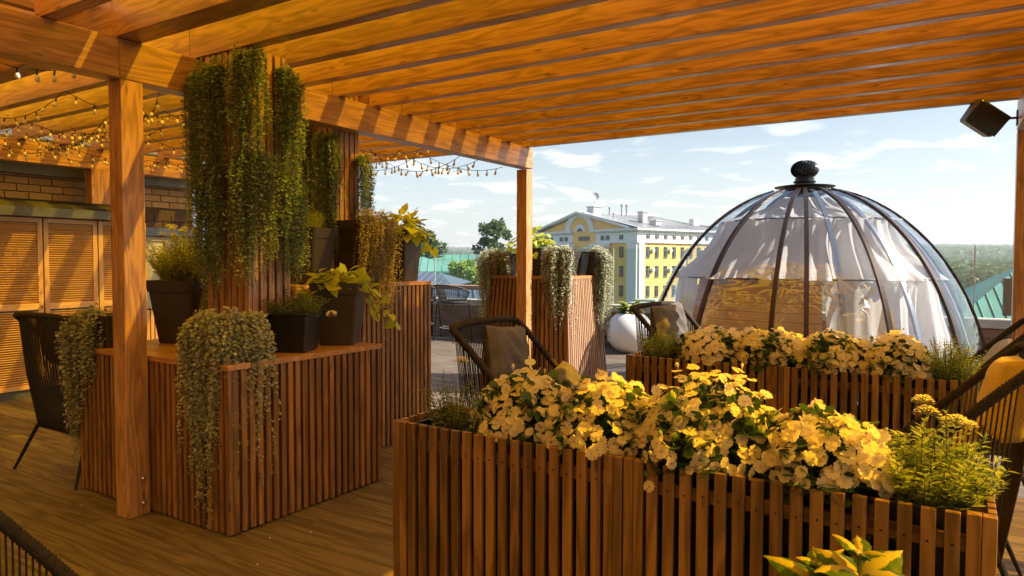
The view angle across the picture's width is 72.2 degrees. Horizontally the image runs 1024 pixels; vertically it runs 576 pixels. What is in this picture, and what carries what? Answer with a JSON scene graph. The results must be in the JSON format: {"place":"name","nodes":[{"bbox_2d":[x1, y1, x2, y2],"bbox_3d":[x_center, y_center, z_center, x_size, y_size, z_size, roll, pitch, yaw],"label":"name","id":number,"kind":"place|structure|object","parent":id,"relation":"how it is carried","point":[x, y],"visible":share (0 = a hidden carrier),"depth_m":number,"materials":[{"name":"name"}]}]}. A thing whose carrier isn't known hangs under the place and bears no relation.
{"place":"outdoors","nodes":[
{"label":"outdoors","id":0,"kind":"place"},
{"bbox_2d":[418,257,450,274],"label":"teal roof building","id":1,"kind":"structure","parent":0,"point":[426,265],"depth_m":61.04,"materials":[{"name":"metal"}]},
{"bbox_2d":[417,271,470,284],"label":"navy roof building","id":2,"kind":"structure","parent":0,"point":[442,278],"depth_m":35.02,"materials":[{"name":"metal"}]},
{"bbox_2d":[0,334,1023,575],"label":"deck","id":3,"kind":"structure","parent":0,"point":[42,500],"depth_m":4.20,"materials":[{"name":"wood"}]},
{"bbox_2d":[0,216,45,400],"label":"louvred cabinet","id":4,"kind":"object","parent":3,"relation":"on","point":[21,269],"visible":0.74,"depth_m":8.05,"materials":[{"name":"brown wood"}]},
{"bbox_2d":[0,510,79,575],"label":"rope armchair","id":5,"kind":"object","parent":3,"relation":"on","point":[34,548],"visible":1,"depth_m":2.28,"materials":[{"name":"fabric"}]},
{"bbox_2d":[13,311,80,489],"bbox_3d":[-3.205,0.776,5.455,0.929,1.227,0.868,2,3,32],"label":"rope armchair","id":6,"kind":"object","parent":3,"relation":"on","point":[39,390],"visible":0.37,"depth_m":5.20,"materials":[{"name":"fabric"}]},
{"bbox_2d":[35,315,72,365],"bbox_3d":[-3.354,0.392,5.240,0.520,0.420,0.180,2,17,32],"label":"throw pillow","id":7,"kind":"object","parent":6,"relation":"on","point":[51,337],"visible":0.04,"depth_m":5.16,"materials":[{"name":"beige fabric"}]},
{"bbox_2d":[42,218,98,392],"bbox_3d":[-5.402,0.212,8.587,0.200,2.095,0.615,2,3,32],"label":"louvred cabinet","id":8,"kind":"object","parent":3,"relation":"on","point":[70,268],"visible":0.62,"depth_m":8.52,"materials":[{"name":"brown wood"}]},
{"bbox_2d":[0,128,192,339],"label":"brick wall","id":9,"kind":"structure","parent":3,"relation":"on","point":[37,191],"depth_m":8.60,"materials":[{"name":"brown brick"}]},
{"bbox_2d":[146,236,192,308],"bbox_3d":[-4.774,-0.216,9.677,0.082,0.970,0.885,2,3,32],"label":"window","id":10,"kind":"structure","parent":9,"relation":"in","point":[151,275],"depth_m":9.52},
{"bbox_2d":[97,221,147,339],"bbox_3d":[-5.069,0.193,9.115,0.200,2.095,0.615,2,3,32],"label":"louvred cabinet","id":11,"kind":"object","parent":3,"relation":"on","point":[104,264],"visible":0.14,"depth_m":8.88,"materials":[{"name":"brown wood"}]},
{"bbox_2d":[78,339,381,535],"bbox_3d":[-1.984,0.899,5.005,1.658,0.988,1.274,2,3,32],"label":"counter","id":12,"kind":"object","parent":3,"relation":"on","point":[327,435],"visible":0.67,"depth_m":4.44,"materials":[{"name":"brown wood"}]},
{"bbox_2d":[53,305,112,459],"bbox_3d":[-2.933,0.663,4.940,0.487,1.098,0.411,1,2,26],"label":"potted silver plant","id":13,"kind":"object","parent":12,"relation":"on","point":[92,330],"visible":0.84,"depth_m":4.82,"materials":[{"name":"green plant"}]},
{"bbox_2d":[145,224,207,343],"bbox_3d":[-2.369,-0.038,5.187,0.724,0.864,0.616,2,3,32],"label":"potted herb","id":14,"kind":"object","parent":12,"relation":"on","point":[177,297],"visible":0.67,"depth_m":5.01,"materials":[{"name":"brown plastic"}]},
{"bbox_2d":[174,306,280,530],"bbox_3d":[-1.765,0.820,4.263,0.660,1.437,0.435,1,2,17],"label":"potted silver plant","id":15,"kind":"object","parent":12,"relation":"on","point":[213,338],"visible":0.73,"depth_m":4.13,"materials":[{"name":"green plant"}]},
{"bbox_2d":[205,47,289,314],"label":"slatted column","id":16,"kind":"structure","parent":12,"relation":"on","point":[230,294],"depth_m":4.56,"materials":[{"name":"brown wood"}]},
{"bbox_2d":[178,61,215,288],"bbox_3d":[-2.068,-0.723,4.613,0.192,1.479,0.348,-2,3,-45],"label":"hanging vine","id":17,"kind":"object","parent":16,"relation":"hanging from","point":[189,123],"visible":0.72,"depth_m":4.56,"materials":[{"name":"green plant"}]},
{"bbox_2d":[188,55,228,199],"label":"hanging vine","id":18,"kind":"object","parent":16,"relation":"attached to","point":[212,89],"visible":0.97,"depth_m":4.45,"materials":[{"name":"green plant"}]},
{"bbox_2d":[190,162,232,307],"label":"hanging vine","id":19,"kind":"object","parent":16,"relation":"attached to","point":[212,205],"visible":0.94,"depth_m":4.47,"materials":[{"name":"green plant"}]},
{"bbox_2d":[222,41,273,188],"bbox_3d":[-1.635,-1.045,4.373,0.305,0.969,0.216,0,2,-9],"label":"hanging vine","id":20,"kind":"object","parent":16,"relation":"attached to","point":[240,74],"visible":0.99,"depth_m":4.35,"materials":[{"name":"green plant"}]},
{"bbox_2d":[222,146,284,295],"bbox_3d":[-1.618,-0.425,4.420,0.355,0.949,0.224,0,2,0],"label":"hanging vine","id":21,"kind":"object","parent":16,"relation":"attached to","point":[261,183],"visible":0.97,"depth_m":4.39,"materials":[{"name":"green plant"}]},
{"bbox_2d":[270,61,309,207],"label":"hanging vine","id":22,"kind":"object","parent":16,"relation":"attached to","point":[292,103],"visible":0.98,"depth_m":4.58,"materials":[{"name":"green plant"}]},
{"bbox_2d":[274,164,312,289],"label":"hanging vine","id":23,"kind":"object","parent":16,"relation":"attached to","point":[295,215],"visible":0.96,"depth_m":4.62,"materials":[{"name":"green plant"}]},
{"bbox_2d":[259,284,336,352],"bbox_3d":[-1.422,0.192,4.644,0.511,0.451,0.458,2,3,32],"label":"herb bowl","id":24,"kind":"object","parent":12,"relation":"on","point":[296,330],"visible":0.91,"depth_m":4.55,"materials":[{"name":"black plastic"}]},
{"bbox_2d":[302,263,400,344],"bbox_3d":[-1.187,0.108,5.058,0.612,0.587,0.538,2,3,32],"label":"potted lime vine","id":25,"kind":"object","parent":12,"relation":"on","point":[346,303],"visible":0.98,"depth_m":4.96,"materials":[{"name":"plant"}]},
{"bbox_2d":[290,281,430,446],"bbox_3d":[-1.619,0.649,6.130,1.050,1.403,1.606,2,3,32],"label":"tall counter","id":26,"kind":"object","parent":3,"relation":"on","point":[405,367],"visible":0.17,"depth_m":6.20,"materials":[{"name":"brown wood"}]},
{"bbox_2d":[290,204,337,283],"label":"potted herb","id":27,"kind":"object","parent":26,"relation":"on","point":[321,243],"visible":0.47,"depth_m":5.47,"materials":[{"name":"brown plastic"}]},
{"bbox_2d":[296,96,358,268],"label":"slatted column","id":28,"kind":"structure","parent":26,"relation":"on","point":[350,143],"depth_m":6.07,"materials":[{"name":"brown wood"}]},
{"bbox_2d":[289,122,315,219],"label":"hanging vine","id":29,"kind":"object","parent":28,"relation":"attached to","point":[307,145],"visible":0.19,"depth_m":5.98,"materials":[{"name":"green plant"}]},
{"bbox_2d":[308,126,345,256],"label":"hanging vine","id":30,"kind":"object","parent":28,"relation":"hanging from","point":[320,170],"visible":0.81,"depth_m":5.87,"materials":[{"name":"green plant"}]},
{"bbox_2d":[353,152,376,219],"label":"hanging vine","id":31,"kind":"object","parent":28,"relation":"attached to","point":[365,174],"visible":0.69,"depth_m":6.10,"materials":[{"name":"green plant"}]},
{"bbox_2d":[327,205,403,356],"bbox_3d":[-1.258,-0.036,5.999,0.610,1.307,0.508,2,3,32],"label":"potted trailing plant","id":32,"kind":"object","parent":26,"relation":"on","point":[365,242],"visible":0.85,"depth_m":5.87,"materials":[{"name":"green plant"}]},
{"bbox_2d":[383,203,437,280],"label":"potted lime vine","id":33,"kind":"object","parent":26,"relation":"on","point":[414,236],"visible":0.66,"depth_m":6.31,"materials":[{"name":"green plastic"}]},
{"bbox_2d":[431,286,441,336],"bbox_3d":[-1.890,0.462,14.710,0.770,1.145,0.636,2,3,40],"label":"bar stool","id":34,"kind":"object","parent":3,"relation":"on","point":[433,298],"visible":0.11,"depth_m":14.60,"materials":[{"name":"metal"}]},
{"bbox_2d":[433,284,471,342],"bbox_3d":[-1.203,0.492,13.982,0.770,1.145,0.636,2,3,40],"label":"bar stool","id":35,"kind":"object","parent":3,"relation":"on","point":[444,290],"visible":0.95,"depth_m":13.75,"materials":[{"name":"metal"}]},
{"bbox_2d":[431,284,479,335],"bbox_3d":[-0.361,0.505,14.231,3.550,1.100,0.447,2,3,32],"label":"bar counter","id":36,"kind":"object","parent":3,"relation":"on","point":[470,287],"visible":0.03,"depth_m":14.53,"materials":[{"name":"grey wood"}]},
{"bbox_2d":[449,315,558,406],"bbox_3d":[0.161,0.817,4.573,0.868,1.227,0.929,1,2,28],"label":"rope armchair","id":37,"kind":"object","parent":3,"relation":"on","point":[471,353],"visible":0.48,"depth_m":4.57,"materials":[{"name":"fabric"}]},
{"bbox_2d":[483,325,528,378],"bbox_3d":[-0.031,0.440,4.844,0.193,0.370,0.500,-10,-8,28],"label":"throw pillow","id":38,"kind":"object","parent":37,"relation":"on","point":[505,348],"visible":0.89,"depth_m":4.69,"materials":[{"name":"beige fabric"}]},
{"bbox_2d":[546,361,590,397],"bbox_3d":[0.362,0.682,4.687,0.179,0.340,0.480,-38,-7,24],"label":"throw pillow","id":39,"kind":"object","parent":37,"relation":"on","point":[567,371],"visible":0.26,"depth_m":4.69,"materials":[{"name":"beige fabric"}]},
{"bbox_2d":[393,404,626,575],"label":"slatted planter box","id":40,"kind":"object","parent":3,"relation":"on","point":[446,523],"visible":0.69,"depth_m":2.81,"materials":[{"name":"brown wood"}]},
{"bbox_2d":[414,356,483,476],"bbox_3d":[-0.268,0.550,3.168,0.368,0.487,0.350,2,3,32],"label":"herb trough","id":41,"kind":"object","parent":40,"relation":"in","point":[457,418],"visible":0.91,"depth_m":3.15,"materials":[{"name":"green plastic"}]},
{"bbox_2d":[461,358,573,494],"bbox_3d":[0.077,0.549,2.976,0.590,0.506,0.484,2,3,32],"label":"impatiens trough","id":42,"kind":"object","parent":40,"relation":"in","point":[523,408],"visible":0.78,"depth_m":2.85,"materials":[{"name":"yellow plastic"}]},
{"bbox_2d":[538,369,681,505],"bbox_3d":[0.394,0.563,2.760,0.537,0.496,0.488,2,3,32],"label":"impatiens trough","id":43,"kind":"object","parent":40,"relation":"in","point":[600,428],"visible":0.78,"depth_m":2.65,"materials":[{"name":"yellow plastic"}]},
{"bbox_2d":[0,0,1023,518],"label":"pergola","id":44,"kind":"object","parent":3,"relation":"on","point":[506,82],"visible":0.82,"depth_m":4.71,"materials":[{"name":"brown wood"}]},
{"bbox_2d":[0,123,21,138],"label":"string lights","id":45,"kind":"object","parent":44,"relation":"hanging from","point":[7,135],"visible":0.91,"depth_m":6.75,"materials":[{"name":"glass"}]},
{"bbox_2d":[1,91,63,126],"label":"string lights","id":46,"kind":"object","parent":44,"relation":"hanging from","point":[42,109],"visible":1,"depth_m":5.69,"materials":[{"name":"black plastic"}]},
{"bbox_2d":[0,62,75,82],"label":"string lights","id":47,"kind":"object","parent":44,"relation":"hanging from","point":[37,77],"visible":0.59,"depth_m":4.35,"materials":[{"name":"glass"}]},
{"bbox_2d":[1,125,104,150],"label":"string lights","id":48,"kind":"object","parent":44,"relation":"hanging from","point":[67,149],"visible":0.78,"depth_m":7.28,"materials":[{"name":"yellow plastic"}]},
{"bbox_2d":[23,116,107,155],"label":"string lights","id":49,"kind":"object","parent":44,"relation":"hanging from","point":[65,152],"visible":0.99,"depth_m":6.89,"materials":[{"name":"glass"}]},
{"bbox_2d":[53,132,103,144],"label":"string lights","id":50,"kind":"object","parent":44,"relation":"hanging from","point":[58,140],"visible":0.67,"depth_m":7.37,"materials":[{"name":"glass"}]},
{"bbox_2d":[0,147,190,173],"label":"string lights","id":51,"kind":"object","parent":44,"relation":"hanging from","point":[70,162],"visible":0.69,"depth_m":7.55,"materials":[{"name":"yellow plastic"}]},
{"bbox_2d":[28,111,163,141],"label":"string lights","id":52,"kind":"object","parent":44,"relation":"hanging from","point":[79,137],"visible":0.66,"depth_m":6.56,"materials":[{"name":"glass"}]},
{"bbox_2d":[2,145,204,169],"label":"string lights","id":53,"kind":"object","parent":44,"relation":"hanging from","point":[93,159],"visible":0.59,"depth_m":7.49,"materials":[{"name":"yellow plastic"}]},
{"bbox_2d":[70,127,152,147],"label":"string lights","id":54,"kind":"object","parent":44,"relation":"hanging from","point":[101,144],"visible":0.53,"depth_m":7.30,"materials":[{"name":"yellow plastic"}]},
{"bbox_2d":[81,125,164,142],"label":"string lights","id":55,"kind":"object","parent":44,"relation":"hanging from","point":[147,137],"visible":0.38,"depth_m":7.05,"materials":[{"name":"yellow plastic"}]},
{"bbox_2d":[64,91,183,124],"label":"string lights","id":56,"kind":"object","parent":44,"relation":"hanging from","point":[144,117],"visible":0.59,"depth_m":5.68,"materials":[{"name":"glass"}]},
{"bbox_2d":[143,92,159,123],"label":"string lights","id":57,"kind":"object","parent":44,"relation":"hanging from","point":[157,106],"visible":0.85,"depth_m":5.84,"materials":[{"name":"glass"}]},
{"bbox_2d":[154,139,201,154],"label":"string lights","id":58,"kind":"object","parent":44,"relation":"hanging from","point":[161,148],"visible":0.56,"depth_m":7.81,"materials":[{"name":"glass"}]},
{"bbox_2d":[360,148,428,160],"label":"string lights","id":59,"kind":"object","parent":44,"relation":"hanging from","point":[395,158],"visible":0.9,"depth_m":7.80,"materials":[{"name":"glass"}]},
{"bbox_2d":[369,150,459,177],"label":"string lights","id":60,"kind":"object","parent":44,"relation":"hanging from","point":[420,174],"visible":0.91,"depth_m":7.88,"materials":[{"name":"glass"}]},
{"bbox_2d":[371,150,479,173],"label":"string lights","id":61,"kind":"object","parent":44,"relation":"hanging from","point":[435,171],"visible":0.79,"depth_m":8.14,"materials":[{"name":"yellow plastic"}]},
{"bbox_2d":[372,153,501,176],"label":"string lights","id":62,"kind":"object","parent":44,"relation":"hanging from","point":[469,174],"visible":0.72,"depth_m":8.39,"materials":[{"name":"glass"}]},
{"bbox_2d":[960,98,1017,136],"bbox_3d":[3.983,-1.421,5.866,0.417,0.338,0.210,0,2,7],"label":"wall speaker","id":63,"kind":"object","parent":44,"relation":"attached to","point":[982,117],"depth_m":5.79,"materials":[{"name":"brown plastic"}]},
{"bbox_2d":[480,275,607,384],"bbox_3d":[0.419,0.539,9.088,1.309,1.410,1.078,2,3,32],"label":"tapered counter","id":64,"kind":"object","parent":3,"relation":"on","point":[583,353],"visible":0.43,"depth_m":8.65,"materials":[{"name":"brown wood"}]},
{"bbox_2d":[472,246,516,325],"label":"potted silver plant","id":65,"kind":"object","parent":64,"relation":"on","point":[491,262],"visible":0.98,"depth_m":8.91,"materials":[{"name":"green plant"}]},
{"bbox_2d":[503,226,557,274],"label":"potted lime vine","id":66,"kind":"object","parent":64,"relation":"on","point":[536,259],"visible":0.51,"depth_m":8.74,"materials":[{"name":"plant"}]},
{"bbox_2d":[539,243,581,337],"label":"potted silver plant","id":67,"kind":"object","parent":64,"relation":"on","point":[560,263],"visible":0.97,"depth_m":8.40,"materials":[{"name":"green plant"}]},
{"bbox_2d":[571,250,589,275],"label":"potted lime vine","id":68,"kind":"object","parent":64,"relation":"on","point":[582,264],"visible":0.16,"depth_m":8.81,"materials":[{"name":"black plastic"}]},
{"bbox_2d":[581,244,613,349],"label":"potted silver plant","id":69,"kind":"object","parent":64,"relation":"on","point":[599,267],"visible":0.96,"depth_m":9.01,"materials":[{"name":"green plant"}]},
{"bbox_2d":[607,299,649,353],"bbox_3d":[2.068,0.670,12.323,0.810,0.938,0.810,2,3,32],"label":"ball planter","id":70,"kind":"object","parent":3,"relation":"on","point":[622,334],"visible":0.59,"depth_m":12.05,"materials":[{"name":"ceramic"}]},
{"bbox_2d":[631,301,701,350],"bbox_3d":[1.639,0.752,6.360,0.868,1.227,0.929,2,3,40],"label":"rope armchair","id":71,"kind":"object","parent":3,"relation":"on","point":[637,310],"visible":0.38,"depth_m":6.37,"materials":[{"name":"fabric"}]},
{"bbox_2d":[650,302,687,342],"bbox_3d":[1.467,0.333,6.556,0.199,0.380,0.540,-14,-5,40],"label":"throw pillow","id":72,"kind":"object","parent":71,"relation":"on","point":[671,316],"visible":0.72,"depth_m":6.41,"materials":[{"name":"beige fabric"}]},
{"bbox_2d":[626,349,777,421],"bbox_3d":[1.423,0.949,5.169,1.082,0.890,0.432,2,3,32],"label":"slatted planter box","id":73,"kind":"object","parent":3,"relation":"on","point":[635,367],"visible":0.24,"depth_m":5.04,"materials":[{"name":"brown wood"}]},
{"bbox_2d":[636,324,685,386],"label":"herb trough","id":74,"kind":"object","parent":73,"relation":"in","point":[670,349],"visible":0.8,"depth_m":5.28,"materials":[{"name":"green plastic"}]},
{"bbox_2d":[672,325,753,387],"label":"impatiens trough","id":75,"kind":"object","parent":73,"relation":"in","point":[706,346],"visible":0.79,"depth_m":4.96,"materials":[{"name":"yellow plastic"}]},
{"bbox_2d":[726,325,807,391],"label":"impatiens trough","id":76,"kind":"object","parent":73,"relation":"in","point":[766,348],"visible":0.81,"depth_m":4.78,"materials":[{"name":"yellow plastic"}]},
{"bbox_2d":[433,245,1010,362],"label":"parapet","id":77,"kind":"structure","parent":3,"relation":"on","point":[992,328],"depth_m":13.13,"materials":[{"name":"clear glass"}]},
{"bbox_2d":[623,451,997,575],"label":"slatted planter box","id":78,"kind":"object","parent":3,"relation":"on","point":[666,544],"visible":0.52,"depth_m":2.27,"materials":[{"name":"brown wood"}]},
{"bbox_2d":[616,362,812,535],"bbox_3d":[0.712,0.543,2.538,0.715,0.554,0.529,2,3,32],"label":"impatiens trough","id":79,"kind":"object","parent":78,"relation":"in","point":[710,429],"visible":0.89,"depth_m":2.42,"materials":[{"name":"yellow plastic"}]},
{"bbox_2d":[742,398,906,556],"bbox_3d":[1.020,0.604,2.351,0.542,0.449,0.455,2,3,32],"label":"impatiens trough","id":80,"kind":"object","parent":78,"relation":"in","point":[843,452],"visible":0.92,"depth_m":2.21,"materials":[{"name":"yellow plastic"}]},
{"bbox_2d":[866,394,1019,575],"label":"herb trough","id":81,"kind":"object","parent":78,"relation":"in","point":[954,480],"visible":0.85,"depth_m":2.10,"materials":[{"name":"green plastic"}]},
{"bbox_2d":[646,160,985,404],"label":"dome","id":82,"kind":"structure","parent":3,"relation":"on","point":[775,263],"depth_m":7.89,"materials":[{"name":"brown metal"}]},
{"bbox_2d":[763,534,904,575],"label":"potted coleus","id":83,"kind":"object","parent":3,"relation":"on","point":[867,561],"visible":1,"depth_m":1.59,"materials":[{"name":"yellow plant"}]},
{"bbox_2d":[777,366,974,446],"bbox_3d":[2.349,0.974,4.586,1.097,0.890,0.432,2,3,32],"label":"slatted planter box","id":84,"kind":"object","parent":3,"relation":"on","point":[896,417],"visible":0.25,"depth_m":4.41,"materials":[{"name":"brown wood"}]},
{"bbox_2d":[787,328,876,403],"bbox_3d":[2.129,0.502,4.692,0.649,0.478,0.520,2,3,32],"label":"impatiens trough","id":85,"kind":"object","parent":84,"relation":"in","point":[830,352],"visible":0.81,"depth_m":4.56,"materials":[{"name":"yellow plastic"}]},
{"bbox_2d":[855,328,937,410],"bbox_3d":[2.427,0.501,4.495,0.534,0.496,0.450,2,3,32],"label":"impatiens trough","id":86,"kind":"object","parent":84,"relation":"in","point":[899,356],"visible":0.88,"depth_m":4.38,"materials":[{"name":"yellow plastic"}]},
{"bbox_2d":[915,334,987,413],"bbox_3d":[2.705,0.515,4.354,0.426,0.480,0.422,2,3,32],"label":"herb trough","id":87,"kind":"object","parent":84,"relation":"in","point":[950,370],"visible":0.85,"depth_m":4.28,"materials":[{"name":"green plastic"}]},
{"bbox_2d":[891,342,1023,575],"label":"rope armchair","id":88,"kind":"object","parent":3,"relation":"on","point":[1005,502],"visible":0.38,"depth_m":3.04,"materials":[{"name":"fabric"}]},
{"bbox_2d":[976,356,1023,442],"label":"throw pillow","id":89,"kind":"object","parent":88,"relation":"on","point":[1000,371],"visible":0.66,"depth_m":3.06,"materials":[{"name":"yellow fabric"}]},
{"bbox_3d":[1.910,1.042,3.471,0.700,0.161,0.720,-1,1,32],"label":"seat cushion","id":90,"kind":"object","parent":88,"relation":"on","visible":0},
{"bbox_2d":[916,418,983,460],"bbox_3d":[2.002,0.817,3.345,0.440,0.172,0.440,-38,-23,-15],"label":"throw pillow","id":91,"kind":"object","parent":90,"relation":"on","point":[971,434],"visible":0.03,"depth_m":3.19,"materials":[{"name":"brown fabric"}]},
{"bbox_2d":[914,317,1023,485],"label":"rope armchair","id":92,"kind":"object","parent":3,"relation":"on","point":[1012,328],"visible":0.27,"depth_m":5.20,"materials":[{"name":"metal"}]},
{"bbox_2d":[976,338,1018,400],"bbox_3d":[3.425,0.577,4.994,0.172,0.460,0.600,35,20,26],"label":"throw pillow","id":93,"kind":"object","parent":92,"relation":"on","point":[997,347],"visible":0.17,"depth_m":4.96,"materials":[{"name":"grey fabric"}]},
{"bbox_2d":[433,289,610,303],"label":"grey roof building","id":94,"kind":"structure","parent":0,"point":[473,294],"depth_m":25.23,"materials":[{"name":"metal"}]},
{"bbox_2d":[192,100,1017,247],"label":"sky","id":95,"kind":"structure","parent":0,"point":[955,184],"materials":[{"name":"blue"}]},
{"bbox_2d":[536,193,717,303],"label":"yellow building","id":96,"kind":"structure","parent":0,"point":[648,256],"depth_m":129.96,"materials":[{"name":"paint"}]},
{"bbox_2d":[618,285,622,296],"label":"window","id":97,"kind":"structure","parent":96,"relation":"in","point":[620,287],"depth_m":128.25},
{"bbox_2d":[618,246,623,257],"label":"window","id":98,"kind":"structure","parent":96,"relation":"in","point":[620,250],"depth_m":128.00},
{"bbox_2d":[646,246,650,257],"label":"window","id":99,"kind":"structure","parent":96,"relation":"in","point":[647,247],"depth_m":126.29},
{"bbox_2d":[633,298,658,301],"bbox_3d":[5.819,0.920,30.005,1.000,0.900,1.030,2,3,32],"label":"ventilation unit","id":100,"kind":"object","parent":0,"point":[649,300],"visible":0.25,"depth_m":29.61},
{"bbox_2d":[822,254,962,311],"bbox_3d":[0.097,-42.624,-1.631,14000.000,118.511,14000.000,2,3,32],"label":"terrain","id":101,"kind":"structure","parent":0,"point":[823,303],"depth_m":269.76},
{"bbox_2d":[418,228,449,260],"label":"broadleaf tree","id":102,"kind":"object","parent":101,"relation":"on","point":[437,244],"visible":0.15,"depth_m":79.48,"materials":[{"name":"green plant"}]},
{"bbox_2d":[429,255,482,283],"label":"teal roof building","id":103,"kind":"structure","parent":101,"relation":"on","point":[443,260],"depth_m":79.91,"materials":[{"name":"metal"}]},
{"bbox_2d":[447,259,481,284],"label":"broadleaf tree","id":104,"kind":"object","parent":101,"relation":"on","point":[459,268],"visible":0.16,"depth_m":43.55,"materials":[{"name":"green plant"}]},
{"bbox_2d":[471,217,513,254],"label":"broadleaf tree","id":105,"kind":"object","parent":101,"relation":"on","point":[493,228],"visible":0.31,"depth_m":84.20,"materials":[{"name":"green plant"}]},
{"bbox_2d":[532,237,554,247],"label":"broadleaf tree","id":106,"kind":"object","parent":101,"relation":"on","point":[541,245],"visible":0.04,"depth_m":93.71,"materials":[{"name":"green plant"}]},
{"bbox_2d":[442,243,1012,295],"bbox_3d":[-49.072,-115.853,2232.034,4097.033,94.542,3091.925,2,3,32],"label":"forest","id":107,"kind":"object","parent":101,"relation":"on","point":[991,260],"visible":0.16,"depth_m":820.72,"materials":[{"name":"green plant"}]},
{"bbox_2d":[939,268,1012,318],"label":"teal hip building","id":108,"kind":"structure","parent":0,"point":[993,297],"depth_m":40.45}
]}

